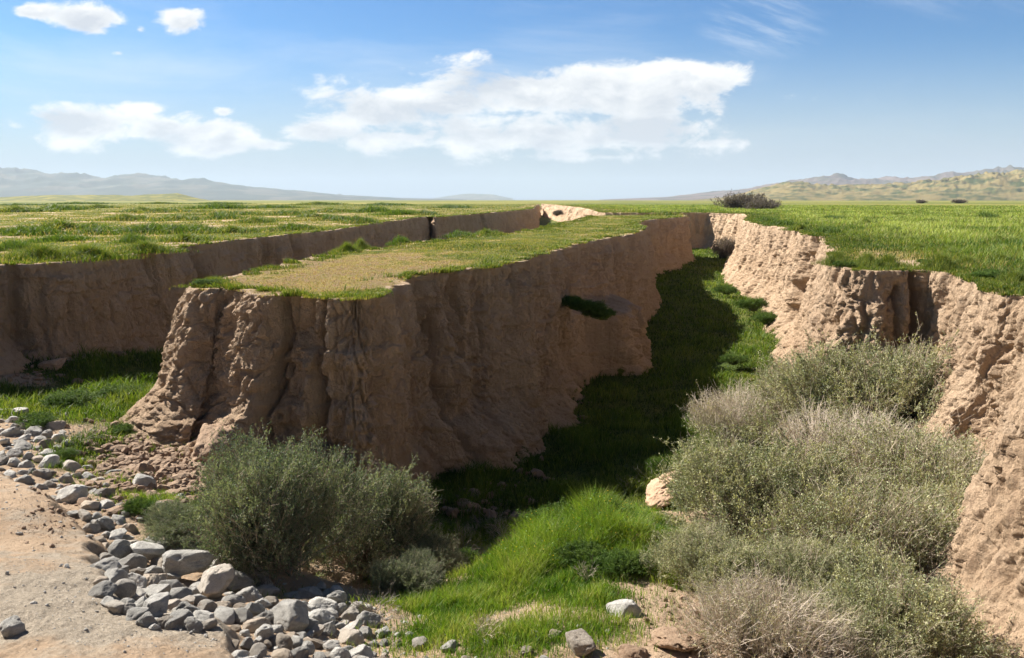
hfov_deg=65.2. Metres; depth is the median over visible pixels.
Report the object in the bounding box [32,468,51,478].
rock
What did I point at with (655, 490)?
earth boulder
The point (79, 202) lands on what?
grass tussock
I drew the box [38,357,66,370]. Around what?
earth boulder
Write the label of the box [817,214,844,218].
grass tussock
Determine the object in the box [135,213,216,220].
grass tussock
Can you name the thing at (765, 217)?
grass tussock
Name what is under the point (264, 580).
dry shrub
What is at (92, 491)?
rock
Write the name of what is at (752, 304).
weed clump
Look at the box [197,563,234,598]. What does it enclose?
rock
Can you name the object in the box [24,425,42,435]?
rock
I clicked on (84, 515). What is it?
rock
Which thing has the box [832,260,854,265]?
weed clump
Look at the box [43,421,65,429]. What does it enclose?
rock
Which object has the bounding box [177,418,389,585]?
sagebrush
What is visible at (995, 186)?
badland hills
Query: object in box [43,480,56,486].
rock
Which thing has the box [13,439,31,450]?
rock
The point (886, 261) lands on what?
grass tussock
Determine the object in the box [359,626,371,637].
rock
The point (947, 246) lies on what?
grass tussock
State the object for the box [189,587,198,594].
rock
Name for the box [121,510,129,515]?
rock
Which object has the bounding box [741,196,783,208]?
saltbush
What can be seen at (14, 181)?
mountain range
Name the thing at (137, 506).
weed clump
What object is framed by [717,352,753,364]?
weed clump
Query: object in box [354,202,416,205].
grass tussock
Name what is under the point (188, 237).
grass tussock
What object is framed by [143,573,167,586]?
rock
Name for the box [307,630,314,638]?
rock
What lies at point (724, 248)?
saltbush
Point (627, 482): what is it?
dry shrub
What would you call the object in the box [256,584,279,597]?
rock
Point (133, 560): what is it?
rock
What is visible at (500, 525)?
weed clump
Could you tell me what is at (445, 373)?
mesa cliff
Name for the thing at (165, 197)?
hills
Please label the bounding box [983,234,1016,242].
grass tussock
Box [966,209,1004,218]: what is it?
grass tussock
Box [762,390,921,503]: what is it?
sagebrush
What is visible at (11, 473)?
rock
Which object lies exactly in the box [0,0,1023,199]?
sky
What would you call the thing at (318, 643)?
rock
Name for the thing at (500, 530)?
clump
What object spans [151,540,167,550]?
rock
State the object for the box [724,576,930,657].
sagebrush
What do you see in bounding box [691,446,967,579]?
sagebrush
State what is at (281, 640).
rock
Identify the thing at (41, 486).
rock
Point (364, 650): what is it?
rock
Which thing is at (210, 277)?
grass tussock
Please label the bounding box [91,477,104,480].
rock
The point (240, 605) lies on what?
rock
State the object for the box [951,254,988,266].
grass tussock
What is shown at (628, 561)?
weed clump
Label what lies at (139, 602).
rock
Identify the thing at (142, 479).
rock
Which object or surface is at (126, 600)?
rock
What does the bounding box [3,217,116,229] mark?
grass tussock
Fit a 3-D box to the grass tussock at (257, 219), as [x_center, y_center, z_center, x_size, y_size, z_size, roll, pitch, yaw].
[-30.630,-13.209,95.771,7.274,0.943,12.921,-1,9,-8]
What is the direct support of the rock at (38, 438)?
on the ground at (64, 638)
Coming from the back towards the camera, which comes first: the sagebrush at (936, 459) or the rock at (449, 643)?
the sagebrush at (936, 459)
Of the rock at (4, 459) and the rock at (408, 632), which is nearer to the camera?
the rock at (408, 632)
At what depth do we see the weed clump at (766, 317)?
62.52 m
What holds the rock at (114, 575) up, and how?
on the ground at (64, 638)
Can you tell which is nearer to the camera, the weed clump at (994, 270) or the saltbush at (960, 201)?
the weed clump at (994, 270)
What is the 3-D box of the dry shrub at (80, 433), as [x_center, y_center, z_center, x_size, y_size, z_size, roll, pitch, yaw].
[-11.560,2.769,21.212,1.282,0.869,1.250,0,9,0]
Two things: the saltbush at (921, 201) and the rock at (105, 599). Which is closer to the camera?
the rock at (105, 599)
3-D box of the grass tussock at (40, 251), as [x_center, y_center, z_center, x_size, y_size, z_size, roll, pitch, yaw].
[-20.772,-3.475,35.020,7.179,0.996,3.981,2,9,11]
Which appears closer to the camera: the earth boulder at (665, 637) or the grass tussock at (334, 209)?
the earth boulder at (665, 637)
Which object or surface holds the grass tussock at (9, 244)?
on the ground at (64, 638)
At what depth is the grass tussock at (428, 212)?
142.04 m
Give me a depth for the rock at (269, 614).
10.82 m
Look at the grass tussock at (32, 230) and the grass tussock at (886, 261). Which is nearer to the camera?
the grass tussock at (886, 261)
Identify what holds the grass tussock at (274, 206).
on the ground at (64, 638)
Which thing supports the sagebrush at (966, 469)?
on the ground at (64, 638)
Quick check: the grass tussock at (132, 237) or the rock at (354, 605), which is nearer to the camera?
the rock at (354, 605)
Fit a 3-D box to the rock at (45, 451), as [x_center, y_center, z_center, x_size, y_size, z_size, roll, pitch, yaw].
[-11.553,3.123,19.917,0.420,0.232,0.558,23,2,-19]
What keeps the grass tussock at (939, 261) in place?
on the cliff face at (800, 293)
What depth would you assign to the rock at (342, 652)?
9.92 m
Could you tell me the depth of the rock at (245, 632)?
9.88 m
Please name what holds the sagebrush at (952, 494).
on the ground at (64, 638)
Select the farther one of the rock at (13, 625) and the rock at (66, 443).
the rock at (66, 443)
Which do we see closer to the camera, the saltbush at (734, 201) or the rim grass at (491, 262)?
the rim grass at (491, 262)
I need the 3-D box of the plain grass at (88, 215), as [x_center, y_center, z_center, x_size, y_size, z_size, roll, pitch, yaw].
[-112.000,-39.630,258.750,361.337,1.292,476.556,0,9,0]
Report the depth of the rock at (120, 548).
13.38 m
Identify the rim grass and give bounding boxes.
[0,207,533,264]
[169,214,682,300]
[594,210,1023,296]
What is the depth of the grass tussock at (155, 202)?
521.09 m
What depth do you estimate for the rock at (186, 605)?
9.52 m
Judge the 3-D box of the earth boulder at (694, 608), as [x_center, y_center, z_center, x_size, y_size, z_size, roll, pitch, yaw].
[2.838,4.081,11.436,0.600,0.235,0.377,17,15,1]
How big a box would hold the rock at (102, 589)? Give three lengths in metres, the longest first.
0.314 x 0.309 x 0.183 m
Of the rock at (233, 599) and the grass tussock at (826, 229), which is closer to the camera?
the rock at (233, 599)
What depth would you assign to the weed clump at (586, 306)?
40.99 m
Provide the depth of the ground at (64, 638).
13.83 m
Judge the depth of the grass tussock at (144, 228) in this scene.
62.36 m
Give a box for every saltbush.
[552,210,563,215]
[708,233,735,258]
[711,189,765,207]
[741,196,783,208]
[916,199,927,202]
[950,199,968,202]
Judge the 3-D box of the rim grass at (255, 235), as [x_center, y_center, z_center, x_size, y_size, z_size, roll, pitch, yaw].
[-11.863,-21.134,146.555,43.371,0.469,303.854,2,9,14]
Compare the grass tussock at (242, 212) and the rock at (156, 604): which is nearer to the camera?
the rock at (156, 604)
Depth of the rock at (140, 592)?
10.88 m
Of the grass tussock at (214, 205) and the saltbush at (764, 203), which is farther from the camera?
the grass tussock at (214, 205)
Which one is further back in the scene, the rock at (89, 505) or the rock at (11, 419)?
the rock at (11, 419)
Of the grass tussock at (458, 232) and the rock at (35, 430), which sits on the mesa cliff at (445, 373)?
the grass tussock at (458, 232)
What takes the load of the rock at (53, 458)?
on the ground at (64, 638)
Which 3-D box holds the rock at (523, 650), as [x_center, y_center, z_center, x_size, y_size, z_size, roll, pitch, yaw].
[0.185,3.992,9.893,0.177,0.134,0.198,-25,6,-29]
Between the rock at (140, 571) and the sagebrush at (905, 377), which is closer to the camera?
the rock at (140, 571)
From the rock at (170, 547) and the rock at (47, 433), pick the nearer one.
the rock at (170, 547)
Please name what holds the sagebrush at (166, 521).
on the ground at (64, 638)
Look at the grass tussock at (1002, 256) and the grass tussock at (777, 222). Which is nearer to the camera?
the grass tussock at (1002, 256)
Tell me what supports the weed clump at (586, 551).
on the ground at (64, 638)
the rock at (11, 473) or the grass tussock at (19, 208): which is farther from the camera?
the grass tussock at (19, 208)
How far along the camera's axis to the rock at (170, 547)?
14.39 m
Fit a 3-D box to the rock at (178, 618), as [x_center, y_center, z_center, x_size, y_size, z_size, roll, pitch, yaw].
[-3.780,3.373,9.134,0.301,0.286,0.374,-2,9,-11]
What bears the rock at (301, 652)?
on the ground at (64, 638)
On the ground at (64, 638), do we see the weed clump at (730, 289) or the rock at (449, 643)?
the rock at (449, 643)
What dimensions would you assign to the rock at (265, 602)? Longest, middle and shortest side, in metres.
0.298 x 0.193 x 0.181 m
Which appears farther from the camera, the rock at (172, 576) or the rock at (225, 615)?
the rock at (172, 576)
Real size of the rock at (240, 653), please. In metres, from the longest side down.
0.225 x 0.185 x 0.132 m
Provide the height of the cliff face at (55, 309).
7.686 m
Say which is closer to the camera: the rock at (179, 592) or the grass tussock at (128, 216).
the rock at (179, 592)
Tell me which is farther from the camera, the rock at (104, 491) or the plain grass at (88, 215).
the plain grass at (88, 215)
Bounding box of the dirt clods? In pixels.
[0,351,752,656]
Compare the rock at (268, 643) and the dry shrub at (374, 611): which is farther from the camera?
the dry shrub at (374, 611)
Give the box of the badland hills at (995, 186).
[693,169,1023,200]
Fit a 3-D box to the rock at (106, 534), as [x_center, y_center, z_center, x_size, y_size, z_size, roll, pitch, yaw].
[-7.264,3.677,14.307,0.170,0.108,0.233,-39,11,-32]
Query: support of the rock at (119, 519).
on the ground at (64, 638)
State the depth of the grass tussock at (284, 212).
140.74 m
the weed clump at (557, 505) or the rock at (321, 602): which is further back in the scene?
the weed clump at (557, 505)
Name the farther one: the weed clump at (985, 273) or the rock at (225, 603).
the weed clump at (985, 273)
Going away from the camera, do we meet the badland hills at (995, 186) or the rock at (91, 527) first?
the rock at (91, 527)
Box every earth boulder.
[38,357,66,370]
[192,423,235,467]
[614,643,648,657]
[645,469,680,508]
[647,626,702,651]
[689,603,724,620]
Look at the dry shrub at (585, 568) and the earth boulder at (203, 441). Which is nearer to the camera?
the dry shrub at (585, 568)
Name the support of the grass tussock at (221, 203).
on the ground at (64, 638)
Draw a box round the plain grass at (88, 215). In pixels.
[0,204,655,289]
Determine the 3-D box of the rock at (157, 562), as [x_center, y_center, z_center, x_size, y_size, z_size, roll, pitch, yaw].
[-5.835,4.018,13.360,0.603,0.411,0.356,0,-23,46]
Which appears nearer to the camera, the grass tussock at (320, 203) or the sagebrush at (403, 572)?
the sagebrush at (403, 572)
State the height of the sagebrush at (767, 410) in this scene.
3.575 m
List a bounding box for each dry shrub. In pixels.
[46,421,105,445]
[245,569,280,586]
[343,579,407,625]
[440,518,490,551]
[460,609,511,645]
[470,505,504,524]
[573,555,597,580]
[616,474,643,491]
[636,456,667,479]
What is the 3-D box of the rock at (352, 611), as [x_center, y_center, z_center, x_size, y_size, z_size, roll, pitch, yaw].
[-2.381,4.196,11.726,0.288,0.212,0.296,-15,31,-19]
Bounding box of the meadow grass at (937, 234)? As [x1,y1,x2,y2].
[563,204,1023,295]
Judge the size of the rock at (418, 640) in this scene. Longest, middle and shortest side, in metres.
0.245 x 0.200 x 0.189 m
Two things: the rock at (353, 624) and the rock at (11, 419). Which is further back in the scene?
the rock at (11, 419)
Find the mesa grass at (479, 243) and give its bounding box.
[195,211,687,300]
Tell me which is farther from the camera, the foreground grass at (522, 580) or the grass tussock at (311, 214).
the grass tussock at (311, 214)
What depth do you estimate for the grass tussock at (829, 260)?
32.09 m
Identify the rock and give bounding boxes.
[0,427,20,435]
[0,438,9,443]
[0,455,8,464]
[0,615,24,638]
[4,469,15,477]
[5,416,18,422]
[6,447,22,456]
[6,457,20,466]
[11,407,28,415]
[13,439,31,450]
[16,470,27,474]
[17,460,34,467]
[17,474,34,483]
[18,420,27,428]
[18,434,31,439]
[22,452,33,459]
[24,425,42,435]
[27,467,36,473]
[32,455,43,461]
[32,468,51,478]
[33,436,45,441]
[33,483,47,489]
[38,448,54,455]
[38,454,59,467]
[39,439,53,447]
[40,429,52,436]
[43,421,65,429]
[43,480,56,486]
[52,434,66,440]
[56,484,87,502]
[58,472,73,482]
[61,439,73,445]
[61,460,81,470]
[67,510,77,515]
[71,473,80,476]
[77,509,91,520]
[80,500,99,509]
[81,472,95,478]
[82,465,94,469]
[82,523,100,531]
[88,488,96,493]
[88,580,116,597]
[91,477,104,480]
[92,512,101,518]
[92,516,114,529]
[93,576,108,584]
[94,488,114,496]
[94,535,106,542]
[94,556,121,570]
[98,552,112,559]
[99,499,114,509]
[100,596,114,605]
[101,531,110,536]
[102,542,109,548]
[104,568,128,582]
[105,599,124,613]
[106,469,121,474]
[107,539,131,558]
[108,528,126,539]
[111,514,125,524]
[115,578,136,599]
[119,553,147,568]
[120,565,128,572]
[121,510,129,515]
[121,598,134,603]
[122,523,137,532]
[122,603,135,614]
[123,534,134,539]
[126,607,148,620]
[128,572,146,587]
[129,568,145,574]
[130,541,164,559]
[132,473,155,485]
[132,587,145,598]
[134,596,146,606]
[135,611,155,626]
[142,592,169,616]
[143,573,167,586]
[143,584,170,597]
[144,565,163,573]
[150,557,162,566]
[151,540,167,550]
[156,615,172,628]
[159,536,183,551]
[159,579,183,587]
[162,549,213,575]
[164,609,193,629]
[167,573,180,580]
[167,598,181,610]
[169,587,191,599]
[176,601,199,612]
[179,595,195,604]
[183,541,196,549]
[183,616,202,632]
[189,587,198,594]
[190,581,199,587]
[192,594,207,603]
[193,610,214,621]
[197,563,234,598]
[198,599,217,611]
[202,618,217,629]
[210,556,235,567]
[214,606,234,624]
[215,601,231,607]
[221,594,245,607]
[224,591,234,594]
[227,570,254,591]
[230,624,241,631]
[231,639,239,649]
[232,650,249,657]
[233,602,246,607]
[234,608,252,624]
[236,586,262,602]
[239,629,249,635]
[240,637,254,649]
[242,617,269,632]
[244,602,265,614]
[248,568,269,579]
[249,642,266,657]
[254,624,274,640]
[254,636,262,642]
[255,598,272,606]
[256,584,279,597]
[257,610,273,621]
[261,639,272,648]
[265,596,278,605]
[269,633,292,649]
[271,599,308,632]
[271,624,282,633]
[271,648,292,657]
[283,591,299,598]
[286,631,298,636]
[291,635,303,647]
[291,646,309,657]
[298,586,323,598]
[298,631,306,637]
[299,640,314,654]
[306,618,318,628]
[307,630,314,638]
[308,596,336,609]
[308,605,315,611]
[308,609,335,624]
[311,624,324,636]
[311,638,323,648]
[312,651,326,657]
[316,582,325,589]
[322,621,335,635]
[322,639,340,650]
[323,588,330,595]
[326,590,347,603]
[326,608,338,618]
[329,647,350,657]
[330,585,343,592]
[335,622,345,628]
[336,603,347,612]
[338,628,363,645]
[339,619,362,633]
[340,606,358,621]
[343,645,352,650]
[349,601,364,612]
[349,644,374,657]
[356,611,380,626]
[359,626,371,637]
[368,639,378,647]
[375,626,389,637]
[379,638,389,646]
[392,639,400,648]
[405,631,413,638]
[412,636,428,649]
[440,639,458,651]
[521,645,532,655]
[548,629,561,637]
[565,628,595,656]
[606,599,641,618]
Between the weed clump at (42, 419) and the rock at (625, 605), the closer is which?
the rock at (625, 605)
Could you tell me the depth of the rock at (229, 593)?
12.65 m
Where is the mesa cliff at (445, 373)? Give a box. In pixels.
[119,215,695,526]
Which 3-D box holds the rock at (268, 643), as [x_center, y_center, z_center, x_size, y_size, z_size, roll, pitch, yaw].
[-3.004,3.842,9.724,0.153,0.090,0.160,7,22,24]
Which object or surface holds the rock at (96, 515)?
on the ground at (64, 638)
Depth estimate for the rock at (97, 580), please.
10.06 m
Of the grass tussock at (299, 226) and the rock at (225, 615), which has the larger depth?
the grass tussock at (299, 226)
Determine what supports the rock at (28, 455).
on the ground at (64, 638)
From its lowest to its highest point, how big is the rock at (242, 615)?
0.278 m
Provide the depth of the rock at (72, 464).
19.10 m
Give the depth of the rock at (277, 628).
10.43 m
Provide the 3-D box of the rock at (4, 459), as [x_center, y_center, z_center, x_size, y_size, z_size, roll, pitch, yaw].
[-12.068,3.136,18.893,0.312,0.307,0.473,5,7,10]
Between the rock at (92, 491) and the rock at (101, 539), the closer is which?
the rock at (101, 539)
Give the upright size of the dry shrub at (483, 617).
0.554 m
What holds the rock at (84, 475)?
on the ground at (64, 638)
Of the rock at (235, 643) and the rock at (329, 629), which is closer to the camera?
the rock at (235, 643)
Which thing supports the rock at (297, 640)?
on the ground at (64, 638)
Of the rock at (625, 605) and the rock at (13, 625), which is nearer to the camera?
the rock at (13, 625)
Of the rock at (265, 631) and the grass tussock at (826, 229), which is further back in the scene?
the grass tussock at (826, 229)
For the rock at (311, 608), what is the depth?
11.66 m
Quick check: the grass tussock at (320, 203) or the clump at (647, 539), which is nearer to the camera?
the clump at (647, 539)
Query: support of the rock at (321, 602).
on the ground at (64, 638)
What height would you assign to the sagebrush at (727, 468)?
2.833 m
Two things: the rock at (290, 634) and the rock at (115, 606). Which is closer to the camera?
the rock at (115, 606)
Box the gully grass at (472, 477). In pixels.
[0,247,851,572]
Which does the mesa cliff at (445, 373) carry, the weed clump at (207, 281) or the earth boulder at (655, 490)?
the weed clump at (207, 281)
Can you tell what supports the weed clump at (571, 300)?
on the mesa cliff at (445, 373)
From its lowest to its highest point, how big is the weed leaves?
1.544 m
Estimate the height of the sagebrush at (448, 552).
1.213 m
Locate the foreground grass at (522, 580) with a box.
[29,451,706,657]
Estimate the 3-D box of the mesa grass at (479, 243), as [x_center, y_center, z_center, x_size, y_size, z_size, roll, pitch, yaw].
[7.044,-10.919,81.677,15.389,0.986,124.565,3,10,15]
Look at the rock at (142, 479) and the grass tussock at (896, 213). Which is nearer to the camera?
the rock at (142, 479)
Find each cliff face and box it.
[0,204,541,374]
[540,204,1023,657]
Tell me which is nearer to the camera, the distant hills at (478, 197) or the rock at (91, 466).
the rock at (91, 466)
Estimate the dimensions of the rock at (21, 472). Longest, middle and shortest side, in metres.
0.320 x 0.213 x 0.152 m
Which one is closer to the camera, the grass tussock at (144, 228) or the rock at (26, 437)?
the rock at (26, 437)
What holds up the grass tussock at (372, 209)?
on the ground at (64, 638)
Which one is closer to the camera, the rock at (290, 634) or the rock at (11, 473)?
the rock at (290, 634)
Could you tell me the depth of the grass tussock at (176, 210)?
173.27 m
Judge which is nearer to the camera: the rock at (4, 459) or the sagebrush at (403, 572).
the sagebrush at (403, 572)
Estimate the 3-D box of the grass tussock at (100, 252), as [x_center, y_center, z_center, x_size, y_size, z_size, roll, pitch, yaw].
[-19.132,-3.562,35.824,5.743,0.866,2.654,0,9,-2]
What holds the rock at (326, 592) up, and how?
on the ground at (64, 638)
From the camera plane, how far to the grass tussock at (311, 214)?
125.43 m
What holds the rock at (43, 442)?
on the ground at (64, 638)
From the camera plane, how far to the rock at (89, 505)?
15.41 m
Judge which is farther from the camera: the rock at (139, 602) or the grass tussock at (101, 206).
the grass tussock at (101, 206)
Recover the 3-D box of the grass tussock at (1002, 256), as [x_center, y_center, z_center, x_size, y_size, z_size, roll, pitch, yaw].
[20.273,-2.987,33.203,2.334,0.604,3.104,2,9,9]
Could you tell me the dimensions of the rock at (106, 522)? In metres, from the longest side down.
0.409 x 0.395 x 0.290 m
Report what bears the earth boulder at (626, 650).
on the ground at (64, 638)
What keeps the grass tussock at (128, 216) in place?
on the ground at (64, 638)
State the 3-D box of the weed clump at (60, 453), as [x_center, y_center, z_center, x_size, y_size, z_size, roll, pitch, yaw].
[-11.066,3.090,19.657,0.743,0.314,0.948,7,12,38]
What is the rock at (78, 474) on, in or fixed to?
on the ground at (64, 638)
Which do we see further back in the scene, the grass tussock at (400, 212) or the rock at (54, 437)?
the grass tussock at (400, 212)
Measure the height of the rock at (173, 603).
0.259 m
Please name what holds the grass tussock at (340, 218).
on the ground at (64, 638)
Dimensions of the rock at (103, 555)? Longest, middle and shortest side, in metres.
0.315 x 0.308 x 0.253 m
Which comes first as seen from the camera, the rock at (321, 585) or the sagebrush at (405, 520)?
the rock at (321, 585)
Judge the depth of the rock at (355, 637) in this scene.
10.79 m
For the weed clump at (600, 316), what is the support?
on the mesa cliff at (445, 373)
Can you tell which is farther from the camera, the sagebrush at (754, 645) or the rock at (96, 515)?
the rock at (96, 515)
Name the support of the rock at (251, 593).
on the ground at (64, 638)
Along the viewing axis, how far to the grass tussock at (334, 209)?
172.32 m
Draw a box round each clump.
[12,410,58,428]
[38,386,101,410]
[41,446,80,459]
[95,381,148,400]
[107,422,134,434]
[119,496,156,514]
[190,278,221,285]
[456,546,482,566]
[475,516,514,536]
[484,507,518,540]
[514,496,571,531]
[551,536,613,575]
[561,294,585,308]
[564,490,632,527]
[570,298,609,314]
[580,308,615,320]
[597,548,661,579]
[633,530,662,544]
[644,452,672,477]
[712,284,737,294]
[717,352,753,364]
[731,296,769,311]
[752,310,777,324]
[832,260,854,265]
[966,269,1000,278]
[984,269,1002,272]
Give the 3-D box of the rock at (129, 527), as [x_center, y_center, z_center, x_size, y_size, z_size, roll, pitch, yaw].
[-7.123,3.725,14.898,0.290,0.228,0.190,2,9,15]
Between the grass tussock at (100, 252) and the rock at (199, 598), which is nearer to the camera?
the rock at (199, 598)
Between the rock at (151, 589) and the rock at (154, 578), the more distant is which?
the rock at (154, 578)
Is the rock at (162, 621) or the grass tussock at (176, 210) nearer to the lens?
the rock at (162, 621)
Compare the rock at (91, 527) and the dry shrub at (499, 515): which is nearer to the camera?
the rock at (91, 527)
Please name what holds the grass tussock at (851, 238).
on the ground at (64, 638)
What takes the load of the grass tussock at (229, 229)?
on the ground at (64, 638)
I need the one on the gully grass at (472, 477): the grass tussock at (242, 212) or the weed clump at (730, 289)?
the weed clump at (730, 289)
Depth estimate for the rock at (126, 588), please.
9.97 m
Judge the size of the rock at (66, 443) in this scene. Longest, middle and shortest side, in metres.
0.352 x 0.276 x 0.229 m
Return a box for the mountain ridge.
[603,165,1023,199]
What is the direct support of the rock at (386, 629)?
on the ground at (64, 638)
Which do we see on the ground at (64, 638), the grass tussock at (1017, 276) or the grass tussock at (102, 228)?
the grass tussock at (102, 228)
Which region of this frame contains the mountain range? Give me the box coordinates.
[0,167,462,199]
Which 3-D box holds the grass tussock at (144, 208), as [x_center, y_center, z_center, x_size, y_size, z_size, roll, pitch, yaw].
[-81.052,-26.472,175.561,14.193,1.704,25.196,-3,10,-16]
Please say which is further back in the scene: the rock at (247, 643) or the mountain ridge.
the mountain ridge
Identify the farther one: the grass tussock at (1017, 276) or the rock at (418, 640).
the grass tussock at (1017, 276)
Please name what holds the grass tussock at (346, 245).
on the mesa cliff at (445, 373)
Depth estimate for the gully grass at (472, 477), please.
32.32 m
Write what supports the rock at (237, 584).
on the ground at (64, 638)
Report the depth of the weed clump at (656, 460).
26.87 m
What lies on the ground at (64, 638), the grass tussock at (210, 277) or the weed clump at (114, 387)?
the weed clump at (114, 387)
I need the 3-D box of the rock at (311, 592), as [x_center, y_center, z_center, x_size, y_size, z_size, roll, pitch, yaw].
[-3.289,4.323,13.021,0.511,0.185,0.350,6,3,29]
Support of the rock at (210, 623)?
on the ground at (64, 638)
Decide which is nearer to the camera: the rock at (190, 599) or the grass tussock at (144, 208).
the rock at (190, 599)
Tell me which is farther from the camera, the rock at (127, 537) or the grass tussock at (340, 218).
the grass tussock at (340, 218)
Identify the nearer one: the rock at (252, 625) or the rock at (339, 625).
the rock at (252, 625)
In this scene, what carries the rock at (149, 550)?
on the ground at (64, 638)
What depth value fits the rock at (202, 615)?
9.46 m
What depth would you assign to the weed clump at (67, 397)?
25.76 m
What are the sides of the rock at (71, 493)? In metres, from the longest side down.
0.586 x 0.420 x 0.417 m
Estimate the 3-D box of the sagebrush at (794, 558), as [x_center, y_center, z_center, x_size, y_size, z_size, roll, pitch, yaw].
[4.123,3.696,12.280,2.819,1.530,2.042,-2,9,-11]
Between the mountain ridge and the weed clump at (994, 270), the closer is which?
the weed clump at (994, 270)
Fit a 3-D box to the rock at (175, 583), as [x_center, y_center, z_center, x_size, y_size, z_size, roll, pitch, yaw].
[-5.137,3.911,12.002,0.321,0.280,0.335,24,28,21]
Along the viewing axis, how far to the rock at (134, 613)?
9.06 m
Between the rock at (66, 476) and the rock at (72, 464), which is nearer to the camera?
the rock at (66, 476)
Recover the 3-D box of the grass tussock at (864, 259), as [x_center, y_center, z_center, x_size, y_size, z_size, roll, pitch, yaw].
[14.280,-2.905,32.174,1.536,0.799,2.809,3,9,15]
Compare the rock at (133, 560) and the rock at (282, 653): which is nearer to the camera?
the rock at (282, 653)
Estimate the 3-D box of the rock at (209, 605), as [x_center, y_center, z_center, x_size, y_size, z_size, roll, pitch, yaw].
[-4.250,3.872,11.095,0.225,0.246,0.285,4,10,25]
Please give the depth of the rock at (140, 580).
11.72 m
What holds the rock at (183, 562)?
on the ground at (64, 638)
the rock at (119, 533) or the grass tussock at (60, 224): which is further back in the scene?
the grass tussock at (60, 224)
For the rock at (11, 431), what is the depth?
21.60 m
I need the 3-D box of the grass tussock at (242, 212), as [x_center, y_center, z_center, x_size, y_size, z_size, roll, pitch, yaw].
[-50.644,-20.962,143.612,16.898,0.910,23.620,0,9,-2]
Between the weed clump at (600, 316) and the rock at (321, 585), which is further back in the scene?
the weed clump at (600, 316)
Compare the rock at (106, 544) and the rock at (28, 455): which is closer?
the rock at (106, 544)
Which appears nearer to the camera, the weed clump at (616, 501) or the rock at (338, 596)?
the rock at (338, 596)
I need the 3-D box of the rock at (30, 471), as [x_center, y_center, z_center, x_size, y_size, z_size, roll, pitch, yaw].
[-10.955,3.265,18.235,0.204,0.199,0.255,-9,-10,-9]
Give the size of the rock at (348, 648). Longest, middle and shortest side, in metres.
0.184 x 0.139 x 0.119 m
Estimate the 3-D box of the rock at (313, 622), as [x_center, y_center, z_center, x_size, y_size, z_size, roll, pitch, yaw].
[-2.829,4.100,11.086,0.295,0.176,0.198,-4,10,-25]
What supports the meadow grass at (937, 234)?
on the ground at (64, 638)
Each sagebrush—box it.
[137,493,215,551]
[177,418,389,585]
[299,451,441,578]
[364,545,447,595]
[378,522,470,583]
[637,502,786,613]
[652,405,897,549]
[659,552,871,657]
[675,376,797,445]
[681,524,861,609]
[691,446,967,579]
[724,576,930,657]
[732,344,887,447]
[748,312,958,429]
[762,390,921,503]
[786,515,1023,657]
[806,397,990,506]
[876,461,977,577]
[899,454,988,505]
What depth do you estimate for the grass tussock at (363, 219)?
89.47 m
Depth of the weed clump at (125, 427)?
22.59 m
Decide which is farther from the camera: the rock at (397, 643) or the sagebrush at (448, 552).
the sagebrush at (448, 552)
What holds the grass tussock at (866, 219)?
on the ground at (64, 638)
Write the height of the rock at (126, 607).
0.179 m
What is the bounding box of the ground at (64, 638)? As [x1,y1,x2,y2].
[0,200,1023,657]
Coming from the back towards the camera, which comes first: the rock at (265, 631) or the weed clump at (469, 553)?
the weed clump at (469, 553)
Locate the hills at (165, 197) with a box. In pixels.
[0,193,211,200]
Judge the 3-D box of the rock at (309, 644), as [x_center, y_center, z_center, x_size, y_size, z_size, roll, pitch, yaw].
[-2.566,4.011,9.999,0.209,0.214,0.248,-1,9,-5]
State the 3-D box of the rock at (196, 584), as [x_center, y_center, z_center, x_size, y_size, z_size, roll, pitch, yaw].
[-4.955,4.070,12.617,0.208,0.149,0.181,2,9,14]
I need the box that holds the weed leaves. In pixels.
[482,485,670,564]
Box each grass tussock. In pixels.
[0,202,50,205]
[0,204,78,212]
[0,223,80,236]
[0,236,32,250]
[0,241,118,263]
[2,232,110,242]
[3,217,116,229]
[34,203,98,210]
[37,201,126,203]
[44,223,153,235]
[48,242,147,260]
[76,203,130,207]
[85,211,153,221]
[89,208,223,212]
[96,219,221,235]
[105,230,154,245]
[110,238,198,254]
[112,205,161,212]
[124,201,189,203]
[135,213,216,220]
[151,231,232,243]
[165,202,265,208]
[172,276,241,287]
[174,201,261,203]
[184,210,261,215]
[187,223,224,232]
[199,211,244,219]
[200,224,276,234]
[229,216,280,222]
[248,204,310,208]
[252,209,308,215]
[258,222,321,231]
[276,201,353,204]
[287,212,331,217]
[292,207,375,212]
[299,214,353,220]
[324,239,366,254]
[334,214,382,224]
[346,204,389,212]
[353,238,372,249]
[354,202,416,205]
[365,208,418,215]
[385,234,412,245]
[416,210,443,214]
[426,204,478,207]
[438,230,478,238]
[470,227,499,236]
[748,215,775,220]
[753,217,796,226]
[779,222,813,230]
[806,223,844,233]
[811,247,863,267]
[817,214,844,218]
[819,234,881,242]
[854,217,879,225]
[854,250,876,266]
[856,251,918,271]
[887,212,913,215]
[888,242,931,250]
[911,249,969,272]
[929,245,963,254]
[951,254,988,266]
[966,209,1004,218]
[982,252,1023,264]
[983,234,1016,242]
[989,268,1023,284]
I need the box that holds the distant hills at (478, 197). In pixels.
[336,194,512,199]
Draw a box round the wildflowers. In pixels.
[497,490,645,560]
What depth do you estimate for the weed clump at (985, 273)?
26.56 m
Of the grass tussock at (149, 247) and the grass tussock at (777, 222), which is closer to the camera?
the grass tussock at (149, 247)
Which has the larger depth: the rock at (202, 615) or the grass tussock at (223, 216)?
the grass tussock at (223, 216)
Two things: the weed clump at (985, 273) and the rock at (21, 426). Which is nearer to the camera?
the rock at (21, 426)
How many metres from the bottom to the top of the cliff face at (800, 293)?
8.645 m

